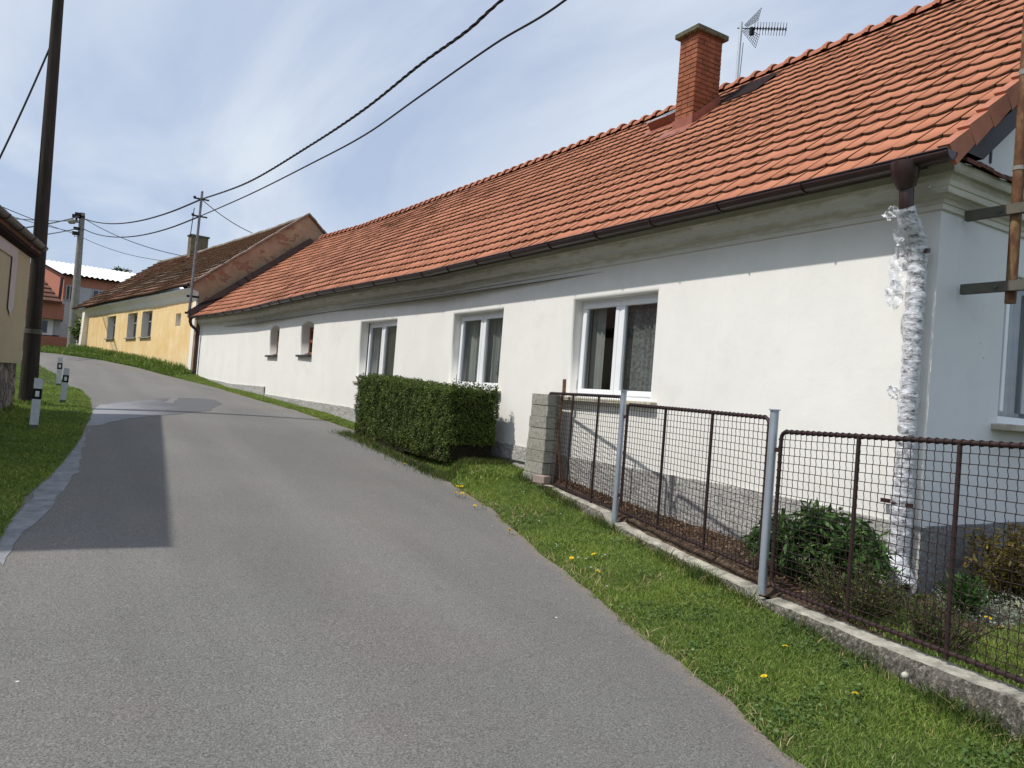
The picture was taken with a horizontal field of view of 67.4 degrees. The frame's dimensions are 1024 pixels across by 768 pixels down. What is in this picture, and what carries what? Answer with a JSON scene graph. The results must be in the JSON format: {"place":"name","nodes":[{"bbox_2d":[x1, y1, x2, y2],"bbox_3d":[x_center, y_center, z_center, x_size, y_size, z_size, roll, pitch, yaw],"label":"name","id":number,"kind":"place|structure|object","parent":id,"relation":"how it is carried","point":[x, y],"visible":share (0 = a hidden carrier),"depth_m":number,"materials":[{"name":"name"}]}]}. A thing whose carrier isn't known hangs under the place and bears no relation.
{"place":"outdoors","nodes":[
{"label":"outdoors","id":0,"kind":"place"},
{"bbox_2d":[0,351,806,767],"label":"road","id":1,"kind":"structure","parent":0,"point":[234,581],"depth_m":4.33,"materials":[{"name":"grey asphalt"}]},
{"bbox_2d":[0,427,89,564],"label":"cement slurry","id":2,"kind":"object","parent":1,"relation":"on","point":[37,507],"visible":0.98,"depth_m":6.58,"materials":[{"name":"grey concrete"}]},
{"bbox_2d":[86,398,221,425],"bbox_3d":[-6.775,0.470,14.463,1.927,0.359,6.054,4,-1,3],"label":"asphalt patch","id":3,"kind":"object","parent":1,"relation":"on","point":[103,414],"visible":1,"depth_m":14.31,"materials":[{"name":"grey asphalt"}]},
{"bbox_2d":[0,0,933,273],"label":"sky","id":4,"kind":"structure","parent":0,"point":[161,104],"materials":[{"name":"blue"}]},
{"bbox_2d":[2,346,1023,767],"bbox_3d":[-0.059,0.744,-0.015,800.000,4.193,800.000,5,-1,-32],"label":"ground","id":5,"kind":"structure","parent":0,"point":[772,740],"depth_m":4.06,"materials":[{"name":"green plant"}]},
{"bbox_2d":[0,205,48,408],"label":"beige house","id":6,"kind":"structure","parent":5,"relation":"on","point":[19,241],"depth_m":11.61,"materials":[{"name":"paint"}]},
{"bbox_2d":[0,398,68,415],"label":"wall foot weeds","id":7,"kind":"object","parent":5,"relation":"on","point":[6,408],"depth_m":12.42,"materials":[{"name":"green plant"}]},
{"bbox_2d":[29,378,42,428],"bbox_3d":[-6.510,0.312,10.495,0.109,0.792,0.054,7,-2,-36],"label":"delineator post","id":8,"kind":"object","parent":5,"relation":"on","point":[36,401],"visible":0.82,"depth_m":10.48,"materials":[{"name":"white plastic"}]},
{"bbox_2d":[18,0,63,401],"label":"utility pole","id":9,"kind":"object","parent":5,"relation":"on","point":[30,363],"visible":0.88,"depth_m":13.29,"materials":[{"name":"wood"}]},
{"bbox_2d":[0,48,48,158],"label":"overhead cable","id":10,"kind":"object","parent":9,"relation":"attached to","point":[23,107],"visible":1,"depth_m":13.21,"materials":[{"name":"black rubber"}]},
{"bbox_2d":[23,272,66,347],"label":"annex house","id":11,"kind":"structure","parent":5,"relation":"on","point":[53,312],"depth_m":46.48,"materials":[{"name":"paint"}]},
{"bbox_2d":[24,317,53,334],"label":"window","id":12,"kind":"structure","parent":11,"relation":"in","point":[47,324],"depth_m":46.69,"materials":[{"name":"white plastic"}]},
{"bbox_2d":[0,364,92,539],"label":"lawn grass","id":13,"kind":"structure","parent":5,"relation":"on","point":[24,472],"depth_m":9.46,"materials":[{"name":"green plant"}]},
{"bbox_2d":[56,357,62,385],"bbox_3d":[-10.375,-0.239,17.594,0.104,0.756,0.052,4,-1,-38],"label":"delineator post","id":14,"kind":"object","parent":5,"relation":"on","point":[59,370],"visible":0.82,"depth_m":17.58,"materials":[{"name":"white plastic"}]},
{"bbox_2d":[60,368,69,402],"bbox_3d":[-8.191,0.069,14.060,0.101,0.734,0.050,7,-2,-23],"label":"delineator post","id":15,"kind":"object","parent":5,"relation":"on","point":[65,380],"visible":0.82,"depth_m":14.04,"materials":[{"name":"white plastic"}]},
{"bbox_2d":[67,315,81,343],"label":"pale shrub","id":16,"kind":"object","parent":5,"relation":"on","point":[76,328],"visible":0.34,"depth_m":40.74,"materials":[{"name":"green plant"}]},
{"bbox_2d":[67,212,84,346],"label":"concrete pole","id":17,"kind":"object","parent":5,"relation":"on","point":[75,296],"visible":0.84,"depth_m":45.00,"materials":[{"name":"grey concrete"}]},
{"bbox_2d":[3,207,74,233],"bbox_3d":[-22.386,-7.800,35.866,0.036,1.878,19.328,5,-1,-20],"label":"overhead cable","id":18,"kind":"object","parent":17,"relation":"attached to","point":[33,219],"visible":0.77,"depth_m":35.03,"materials":[{"name":"black rubber"}]},
{"bbox_2d":[26,216,79,227],"bbox_3d":[-21.976,-7.601,36.123,0.060,4.348,19.191,5,-1,-22],"label":"overhead cable","id":19,"kind":"object","parent":17,"relation":"attached to","point":[56,221],"visible":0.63,"depth_m":39.45,"materials":[{"name":"black rubber"}]},
{"bbox_2d":[84,238,161,260],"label":"overhead cable","id":20,"kind":"object","parent":17,"relation":"attached to","point":[121,252],"visible":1,"depth_m":42.65,"materials":[{"name":"black rubber"}]},
{"bbox_2d":[87,220,180,255],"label":"overhead cable","id":21,"kind":"object","parent":17,"relation":"attached to","point":[133,242],"visible":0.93,"depth_m":40.48,"materials":[{"name":"black rubber"}]},
{"bbox_2d":[84,217,197,237],"bbox_3d":[-18.009,-7.453,35.839,0.052,2.663,23.909,5,-1,-38],"label":"overhead cable","id":22,"kind":"object","parent":17,"relation":"attached to","point":[147,233],"visible":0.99,"depth_m":31.80,"materials":[{"name":"black rubber"}]},
{"bbox_2d":[83,199,199,223],"bbox_3d":[-17.977,-8.060,35.842,0.060,2.684,23.916,5,-2,-38],"label":"overhead cable","id":23,"kind":"object","parent":17,"relation":"attached to","point":[150,217],"visible":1,"depth_m":31.75,"materials":[{"name":"black rubber"}]},
{"bbox_2d":[30,260,183,337],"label":"apartment house","id":24,"kind":"structure","parent":5,"relation":"on","point":[59,278],"depth_m":51.29,"materials":[{"name":"white metal"}]},
{"bbox_2d":[65,285,71,300],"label":"window","id":25,"kind":"structure","parent":24,"relation":"in","point":[68,293],"depth_m":50.12,"materials":[{"name":"grey glass"}]},
{"bbox_2d":[92,289,101,296],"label":"window","id":26,"kind":"structure","parent":24,"relation":"in","point":[94,292],"depth_m":51.15,"materials":[{"name":"white glass"}]},
{"bbox_2d":[22,344,191,375],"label":"bank grass","id":27,"kind":"structure","parent":5,"relation":"on","point":[108,358],"depth_m":30.48,"materials":[{"name":"green plant"}]},
{"bbox_2d":[112,266,131,272],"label":"pine tree","id":28,"kind":"object","parent":5,"relation":"on","point":[119,269],"visible":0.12,"depth_m":66.82,"materials":[{"name":"green plant"}]},
{"bbox_2d":[63,343,187,371],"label":"tall weeds","id":29,"kind":"object","parent":5,"relation":"on","point":[151,362],"visible":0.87,"depth_m":30.84,"materials":[{"name":"green plant"}]},
{"bbox_2d":[71,213,326,372],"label":"yellow house","id":30,"kind":"structure","parent":5,"relation":"on","point":[142,312],"depth_m":30.60,"materials":[{"name":"paint"}]},
{"bbox_2d":[104,317,115,339],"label":"window","id":31,"kind":"structure","parent":30,"relation":"in","point":[115,317],"depth_m":37.09,"materials":[{"name":"grey concrete"}]},
{"bbox_2d":[124,314,136,338],"bbox_3d":[-16.418,-2.509,33.630,0.590,1.121,1.739,5,-2,-40],"label":"window","id":32,"kind":"structure","parent":30,"relation":"in","point":[135,319],"depth_m":34.12,"materials":[{"name":"grey concrete"}]},
{"bbox_2d":[138,312,151,337],"bbox_3d":[-14.929,-2.430,31.827,0.580,1.116,1.671,5,-2,-40],"label":"window","id":33,"kind":"structure","parent":30,"relation":"in","point":[150,314],"depth_m":32.30,"materials":[{"name":"grey concrete"}]},
{"bbox_2d":[170,373,523,488],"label":"verge grass","id":34,"kind":"structure","parent":5,"relation":"on","point":[503,470],"depth_m":11.17,"materials":[{"name":"green plant"}]},
{"bbox_2d":[353,372,499,462],"bbox_3d":[-1.442,0.439,11.815,0.908,1.201,3.706,5,-1,-32],"label":"box hedge","id":35,"kind":"object","parent":5,"relation":"on","point":[446,422],"visible":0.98,"depth_m":10.72,"materials":[{"name":"green plant"}]},
{"bbox_2d":[533,474,549,483],"bbox_3d":[0.351,1.129,9.114,0.170,0.090,0.120,3,-2,41],"label":"loose brick","id":36,"kind":"object","parent":5,"relation":"on","point":[541,479],"visible":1,"depth_m":9.06,"materials":[{"name":"pink brick"}]},
{"bbox_2d":[187,0,1023,595],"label":"farmhouse","id":37,"kind":"object","parent":5,"relation":"on","point":[799,242],"visible":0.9,"depth_m":7.81,"materials":[{"name":"beige paint"}]},
{"bbox_2d":[185,191,208,316],"bbox_3d":[-10.851,-4.464,26.384,0.531,4.396,0.139,5,-1,-32],"label":"service mast","id":38,"kind":"object","parent":37,"relation":"attached to","point":[190,296],"visible":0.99,"depth_m":26.33,"materials":[{"name":"grey metal"}]},
{"bbox_2d":[203,200,251,232],"bbox_3d":[-10.500,-6.170,28.453,0.028,0.289,4.083,4,-1,6],"label":"overhead cable","id":39,"kind":"object","parent":38,"relation":"attached to","point":[226,218],"visible":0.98,"depth_m":28.32,"materials":[{"name":"black rubber"}]},
{"bbox_2d":[201,0,503,199],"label":"overhead cable","id":40,"kind":"object","parent":38,"relation":"attached to","point":[473,25],"visible":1,"depth_m":14.58,"materials":[{"name":"black rubber"}]},
{"bbox_2d":[200,0,566,216],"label":"overhead cable","id":41,"kind":"object","parent":38,"relation":"attached to","point":[486,49],"visible":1,"depth_m":13.34,"materials":[{"name":"black rubber"}]},
{"bbox_2d":[265,329,279,356],"bbox_3d":[-6.210,-1.124,20.300,0.340,0.837,0.990,5,-1,-32],"label":"window","id":42,"kind":"structure","parent":37,"relation":"in","point":[276,355],"depth_m":20.62,"materials":[{"name":"beige paint"}]},
{"bbox_2d":[295,324,313,356],"bbox_3d":[-4.732,-1.045,17.987,0.340,0.837,1.000,5,-1,-32],"label":"window","id":43,"kind":"structure","parent":37,"relation":"in","point":[309,354],"depth_m":18.32,"materials":[{"name":"beige paint"}]},
{"bbox_2d":[352,320,396,382],"bbox_3d":[-2.546,-0.601,14.723,0.320,1.235,1.810,5,-1,-32],"label":"window","id":44,"kind":"structure","parent":37,"relation":"in","point":[380,361],"depth_m":14.78,"materials":[{"name":"white plastic"}]},
{"bbox_2d":[456,311,503,393],"bbox_3d":[-0.480,-0.485,11.758,0.410,1.245,1.790,5,-1,-32],"label":"window","id":45,"kind":"structure","parent":37,"relation":"in","point":[484,317],"depth_m":11.83,"materials":[{"name":"white plastic"}]},
{"bbox_2d":[564,293,657,405],"bbox_3d":[1.224,-0.398,8.986,0.410,1.265,1.760,5,-1,-32],"label":"window","id":46,"kind":"structure","parent":37,"relation":"in","point":[600,307],"depth_m":9.05,"materials":[{"name":"white plastic"}]},
{"bbox_2d":[642,109,675,136],"bbox_3d":[2.720,-4.482,13.022,0.746,0.682,0.900,5,-1,-32],"label":"roof window","id":47,"kind":"structure","parent":37,"relation":"in","point":[664,121],"depth_m":12.95,"materials":[{"name":"metal"}]},
{"bbox_2d":[735,8,786,79],"bbox_3d":[4.218,-5.542,13.085,0.808,1.648,0.285,4,-1,14],"label":"tv antenna","id":48,"kind":"object","parent":37,"relation":"attached to","point":[751,31],"visible":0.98,"depth_m":13.14,"materials":[{"name":"metal"}]},
{"bbox_2d":[960,8,1023,303],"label":"rusty mast","id":49,"kind":"object","parent":37,"relation":"attached to","point":[1011,285],"visible":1,"depth_m":5.56,"materials":[{"name":"metal"}]},
{"bbox_2d":[991,278,1023,431],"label":"window","id":50,"kind":"structure","parent":37,"relation":"in","point":[1006,423],"depth_m":6.57,"materials":[{"name":"white plastic"}]},
{"bbox_2d":[326,428,1023,749],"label":"coarse tufts","id":51,"kind":"object","parent":5,"relation":"on","point":[962,712],"visible":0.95,"depth_m":5.64,"materials":[{"name":"green plant"}]},
{"bbox_2d":[462,474,1022,767],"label":"dry straw","id":52,"kind":"object","parent":5,"relation":"on","point":[679,640],"visible":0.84,"depth_m":5.19,"materials":[{"name":"plant"}]},
{"bbox_2d":[481,476,1023,767],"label":"clover and weeds","id":53,"kind":"object","parent":5,"relation":"on","point":[785,718],"visible":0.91,"depth_m":4.21,"materials":[{"name":"green plant"}]},
{"bbox_2d":[543,484,1023,742],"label":"fence curb","id":54,"kind":"structure","parent":5,"relation":"on","point":[979,689],"depth_m":4.15,"materials":[{"name":"concrete"}]},
{"bbox_2d":[523,393,560,485],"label":"block pillar","id":55,"kind":"structure","parent":54,"relation":"on","point":[540,447],"depth_m":9.38,"materials":[{"name":"grey concrete"}]},
{"bbox_2d":[557,379,565,483],"bbox_3d":[0.601,0.641,9.291,0.035,1.404,0.192,5,-1,-28],"label":"rusty rod","id":56,"kind":"object","parent":54,"relation":"on","point":[562,396],"visible":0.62,"depth_m":9.32,"materials":[{"name":"paint"}]},
{"bbox_2d":[549,390,1023,683],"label":"fence","id":57,"kind":"object","parent":54,"relation":"on","point":[763,546],"visible":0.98,"depth_m":5.16,"materials":[{"name":"metal"}]},
{"bbox_2d":[901,672,908,691],"bbox_3d":[1.989,1.518,3.893,0.035,0.118,0.033,5,-1,-32],"label":"seed head","id":58,"kind":"object","parent":5,"relation":"on","point":[904,675],"visible":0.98,"depth_m":3.88},
{"bbox_2d":[553,477,1023,687],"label":"garden soil","id":59,"kind":"structure","parent":0,"point":[691,550],"depth_m":5.74,"materials":[{"name":"brown soil"}]},
{"bbox_2d":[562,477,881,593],"bbox_3d":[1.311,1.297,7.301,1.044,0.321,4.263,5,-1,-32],"label":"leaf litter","id":60,"kind":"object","parent":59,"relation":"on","point":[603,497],"visible":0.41,"depth_m":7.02,"materials":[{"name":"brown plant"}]},
{"bbox_2d":[740,497,905,588],"bbox_3d":[2.234,1.165,5.687,1.273,0.669,0.873,4,-2,39],"label":"peony bush","id":61,"kind":"object","parent":59,"relation":"on","point":[842,554],"visible":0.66,"depth_m":5.49,"materials":[{"name":"green plant"}]},
{"bbox_2d":[794,555,922,618],"bbox_3d":[2.259,1.314,5.005,0.680,0.447,0.808,5,-1,-32],"label":"twiggy shrub","id":62,"kind":"object","parent":59,"relation":"on","point":[853,602],"visible":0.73,"depth_m":4.92,"materials":[{"name":"green plant"}]},
{"bbox_2d":[839,600,1023,689],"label":"garden grass","id":63,"kind":"structure","parent":59,"relation":"on","point":[1000,656],"depth_m":4.39,"materials":[{"name":"green plant"}]},
{"bbox_2d":[898,584,999,652],"bbox_3d":[2.412,1.355,4.372,0.428,0.368,0.548,5,-1,-18],"label":"twiggy shrub","id":64,"kind":"object","parent":59,"relation":"on","point":[936,634],"visible":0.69,"depth_m":4.35,"materials":[{"name":"green plant"}]},
{"bbox_2d":[933,567,1001,617],"bbox_3d":[3.037,1.385,5.158,0.446,0.372,0.419,3,-2,45],"label":"iris clump","id":65,"kind":"object","parent":59,"relation":"on","point":[974,601],"visible":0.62,"depth_m":5.08,"materials":[{"name":"green plant"}]},
{"bbox_2d":[932,578,1023,631],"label":"silver groundcover","id":66,"kind":"object","parent":59,"relation":"on","point":[1005,608],"visible":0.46,"depth_m":5.16,"materials":[{"name":"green plant"}]},
{"bbox_2d":[962,520,1023,603],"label":"bronze shrub","id":67,"kind":"object","parent":59,"relation":"on","point":[1006,576],"visible":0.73,"depth_m":5.58,"materials":[{"name":"brown plant"}]}
]}

